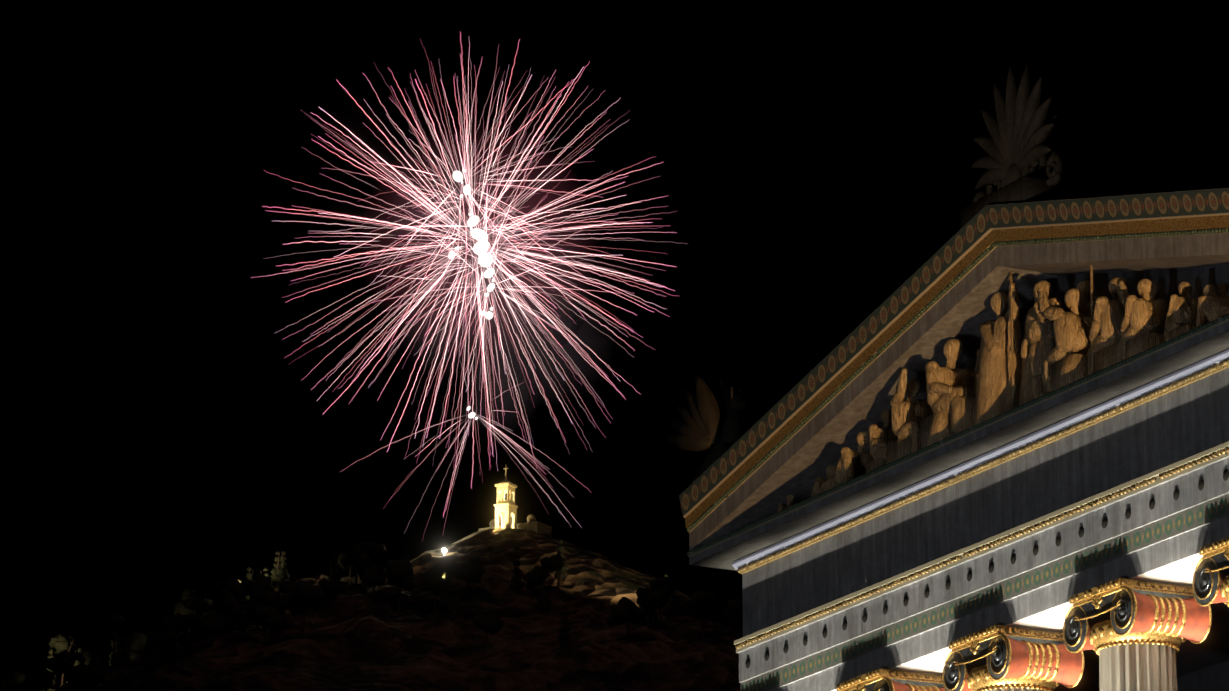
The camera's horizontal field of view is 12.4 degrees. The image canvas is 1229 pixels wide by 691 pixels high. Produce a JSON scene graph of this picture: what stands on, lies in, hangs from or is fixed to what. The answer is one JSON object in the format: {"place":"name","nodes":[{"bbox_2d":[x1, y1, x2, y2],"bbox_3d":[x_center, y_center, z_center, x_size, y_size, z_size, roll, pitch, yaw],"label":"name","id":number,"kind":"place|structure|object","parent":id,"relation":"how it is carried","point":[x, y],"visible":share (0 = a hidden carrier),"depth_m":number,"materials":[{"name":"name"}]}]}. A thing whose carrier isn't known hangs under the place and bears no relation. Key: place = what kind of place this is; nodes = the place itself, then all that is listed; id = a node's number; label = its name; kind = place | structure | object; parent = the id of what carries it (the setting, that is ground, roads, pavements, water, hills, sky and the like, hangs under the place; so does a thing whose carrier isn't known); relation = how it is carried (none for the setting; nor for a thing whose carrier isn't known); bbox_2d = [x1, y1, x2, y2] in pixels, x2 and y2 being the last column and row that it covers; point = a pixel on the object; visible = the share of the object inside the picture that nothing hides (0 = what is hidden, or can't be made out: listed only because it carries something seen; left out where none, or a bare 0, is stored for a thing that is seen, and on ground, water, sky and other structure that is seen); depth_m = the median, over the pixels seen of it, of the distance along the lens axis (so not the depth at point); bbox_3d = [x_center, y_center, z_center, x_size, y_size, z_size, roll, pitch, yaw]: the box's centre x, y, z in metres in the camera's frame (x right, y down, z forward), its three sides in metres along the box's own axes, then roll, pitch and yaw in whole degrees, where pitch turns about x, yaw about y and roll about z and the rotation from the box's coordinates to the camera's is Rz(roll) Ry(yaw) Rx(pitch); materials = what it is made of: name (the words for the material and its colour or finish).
{"place":"outdoors","nodes":[
{"label":"outdoors","id":0,"kind":"place"},
{"bbox_2d":[40,528,742,690],"bbox_3d":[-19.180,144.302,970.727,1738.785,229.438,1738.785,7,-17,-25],"label":"hill terrain","id":1,"kind":"structure","parent":0,"point":[359,640],"depth_m":926.98,"materials":[{"name":"brown soil"}]},
{"bbox_2d":[0,539,742,690],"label":"trees","id":2,"kind":"object","parent":1,"relation":"on","point":[268,609],"visible":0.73,"depth_m":935.44,"materials":[{"name":"green plant"}]},
{"bbox_2d":[41,544,736,690],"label":"tree trunks","id":3,"kind":"object","parent":1,"relation":"on","point":[230,629],"visible":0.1,"depth_m":939.21,"materials":[{"name":"brown wood"}]},
{"bbox_2d":[494,464,517,528],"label":"bell tower","id":4,"kind":"structure","parent":1,"relation":"on","point":[505,510],"depth_m":1001.11,"materials":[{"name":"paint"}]},
{"bbox_2d":[479,514,551,537],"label":"chapel","id":5,"kind":"structure","parent":1,"relation":"on","point":[532,524],"depth_m":1002.20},
{"bbox_2d":[0,0,1228,689],"label":"sky","id":6,"kind":"structure","parent":0,"point":[303,279],"materials":[{"name":"black"}]},
{"bbox_2d":[989,641,1177,690],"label":"column shafts","id":7,"kind":"object","parent":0,"point":[1138,667],"depth_m":63.44,"materials":[{"name":"white stone"}]},
{"bbox_2d":[836,668,942,690],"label":"column capital","id":8,"kind":"object","parent":7,"relation":"on","point":[859,683],"visible":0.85,"depth_m":68.30,"materials":[{"name":"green metal"}]},
{"bbox_2d":[891,680,944,690],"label":"capital bolster","id":9,"kind":"object","parent":8,"relation":"attached to","point":[900,687],"visible":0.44,"depth_m":68.03,"materials":[{"name":"red paint"}]},
{"bbox_2d":[852,679,943,690],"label":"capital volutes","id":10,"kind":"object","parent":9,"relation":"on","point":[882,685],"visible":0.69,"depth_m":68.27,"materials":[{"name":"brown metal"}]},
{"bbox_2d":[734,441,1228,690],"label":"architrave","id":11,"kind":"object","parent":7,"relation":"on","point":[1174,559],"visible":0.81,"depth_m":65.70,"materials":[{"name":"grey stone"}]},
{"bbox_2d":[735,447,1228,648],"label":"gilded molding","id":12,"kind":"structure","parent":11,"relation":"attached to","point":[995,543],"depth_m":66.10,"materials":[{"name":"gold metal"}]},
{"bbox_2d":[741,494,1228,690],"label":"ornamental band","id":13,"kind":"object","parent":11,"relation":"attached to","point":[1175,524],"visible":1,"depth_m":65.93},
{"bbox_2d":[742,367,1228,636],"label":"frieze slabs","id":14,"kind":"structure","parent":11,"relation":"on","point":[1177,425],"depth_m":66.30,"materials":[{"name":"grey stone"}]},
{"bbox_2d":[740,359,1228,573],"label":"gilded molding","id":15,"kind":"structure","parent":14,"relation":"on","point":[1119,411],"depth_m":66.24,"materials":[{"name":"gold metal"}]},
{"bbox_2d":[732,349,1228,568],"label":"cornice edge","id":16,"kind":"object","parent":15,"relation":"on","point":[1056,427],"visible":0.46,"depth_m":66.32,"materials":[{"name":"blue"}]},
{"bbox_2d":[688,314,1228,570],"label":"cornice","id":17,"kind":"structure","parent":16,"relation":"on","point":[1169,359],"depth_m":66.14,"materials":[{"name":"grey stone"}]},
{"bbox_2d":[679,210,1059,550],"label":"raking cornice","id":18,"kind":"structure","parent":17,"relation":"on","point":[801,459],"depth_m":68.82,"materials":[{"name":"brown stone"}]},
{"bbox_2d":[666,374,746,497],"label":"acroterion","id":19,"kind":"object","parent":18,"relation":"on","point":[713,422],"visible":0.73,"depth_m":72.27,"materials":[{"name":"stone"}]},
{"bbox_2d":[679,206,989,515],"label":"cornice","id":20,"kind":"structure","parent":18,"relation":"attached to","point":[958,244],"depth_m":68.93,"materials":[{"name":"brown stone"}]},
{"bbox_2d":[686,243,994,531],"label":"raking beads","id":21,"kind":"object","parent":18,"relation":"attached to","point":[850,378],"visible":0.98,"depth_m":68.94},
{"bbox_2d":[961,65,1084,227],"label":"acroterion","id":22,"kind":"object","parent":18,"relation":"on","point":[1020,146],"visible":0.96,"depth_m":66.09,"materials":[{"name":"stone"}]},
{"bbox_2d":[686,314,1228,554],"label":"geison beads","id":23,"kind":"object","parent":17,"relation":"attached to","point":[1013,410],"visible":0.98,"depth_m":66.02},
{"bbox_2d":[777,266,1228,511],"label":"pediment sculptures","id":24,"kind":"object","parent":17,"relation":"on","point":[1084,337],"visible":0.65,"depth_m":65.70,"materials":[{"name":"stone"}]},
{"bbox_2d":[867,267,1228,451],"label":"pediment wall","id":25,"kind":"structure","parent":17,"relation":"on","point":[1168,282],"depth_m":64.58,"materials":[{"name":"black stone"}]},
{"bbox_2d":[986,188,1228,274],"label":"raking cornice","id":26,"kind":"structure","parent":17,"relation":"on","point":[1181,251],"depth_m":63.59,"materials":[{"name":"brown stone"}]},
{"bbox_2d":[986,188,1228,227],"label":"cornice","id":27,"kind":"structure","parent":26,"relation":"attached to","point":[1210,201],"depth_m":63.44,"materials":[{"name":"brown stone"}]},
{"bbox_2d":[994,228,1228,245],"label":"raking beads","id":28,"kind":"object","parent":26,"relation":"attached to","point":[1133,235],"visible":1,"depth_m":63.46},
{"bbox_2d":[737,359,1228,572],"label":"cornice","id":29,"kind":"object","parent":15,"relation":"attached to","point":[1090,420],"visible":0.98,"depth_m":66.39,"materials":[{"name":"grey stone"}]},
{"bbox_2d":[745,469,1228,668],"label":"architrave studs","id":30,"kind":"object","parent":11,"relation":"attached to","point":[1176,493],"visible":0.94,"depth_m":66.03,"materials":[{"name":"metal"}]},
{"bbox_2d":[943,625,1084,690],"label":"column capital","id":31,"kind":"object","parent":7,"relation":"on","point":[980,678],"visible":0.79,"depth_m":65.87,"materials":[{"name":"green metal"}]},
{"bbox_2d":[962,637,1083,690],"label":"capital bolster","id":32,"kind":"object","parent":31,"relation":"attached to","point":[1069,669],"visible":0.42,"depth_m":65.78,"materials":[{"name":"red paint"}]},
{"bbox_2d":[943,636,1063,690],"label":"capital volutes","id":33,"kind":"object","parent":32,"relation":"on","point":[952,671],"visible":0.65,"depth_m":66.03,"materials":[{"name":"brown metal"}]},
{"bbox_2d":[1063,578,1211,654],"bbox_3d":[5.874,3.116,63.914,1.112,0.697,1.590,7,-17,-25],"label":"column capital","id":34,"kind":"object","parent":7,"relation":"on","point":[1103,634],"visible":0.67,"depth_m":63.48,"materials":[{"name":"green metal"}]},
{"bbox_2d":[1081,591,1210,650],"bbox_3d":[5.883,3.141,63.912,1.000,0.530,1.570,7,-17,-25],"label":"capital bolster","id":35,"kind":"object","parent":34,"relation":"attached to","point":[1196,625],"visible":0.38,"depth_m":63.38,"materials":[{"name":"red paint"}]},
{"bbox_2d":[1063,589,1209,650],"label":"capital volutes","id":36,"kind":"object","parent":35,"relation":"on","point":[1073,627],"visible":0.46,"depth_m":63.65,"materials":[{"name":"brown metal"}]},
{"bbox_2d":[1192,537,1228,606],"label":"column capital","id":37,"kind":"object","parent":7,"relation":"on","point":[1213,549],"visible":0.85,"depth_m":61.56,"materials":[{"name":"green metal"}]},
{"bbox_2d":[1211,570,1228,603],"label":"capital bolster","id":38,"kind":"object","parent":37,"relation":"attached to","point":[1219,598],"visible":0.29,"depth_m":61.60,"materials":[{"name":"red paint"}]},
{"bbox_2d":[1193,552,1228,603],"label":"capital volutes","id":39,"kind":"object","parent":38,"relation":"on","point":[1203,581],"visible":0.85,"depth_m":61.69,"materials":[{"name":"black stone"}]},
{"bbox_2d":[1054,602,1228,690],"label":"cella wall","id":40,"kind":"structure","parent":0,"point":[1203,665],"depth_m":71.16,"materials":[{"name":"brown stone"}]}
]}

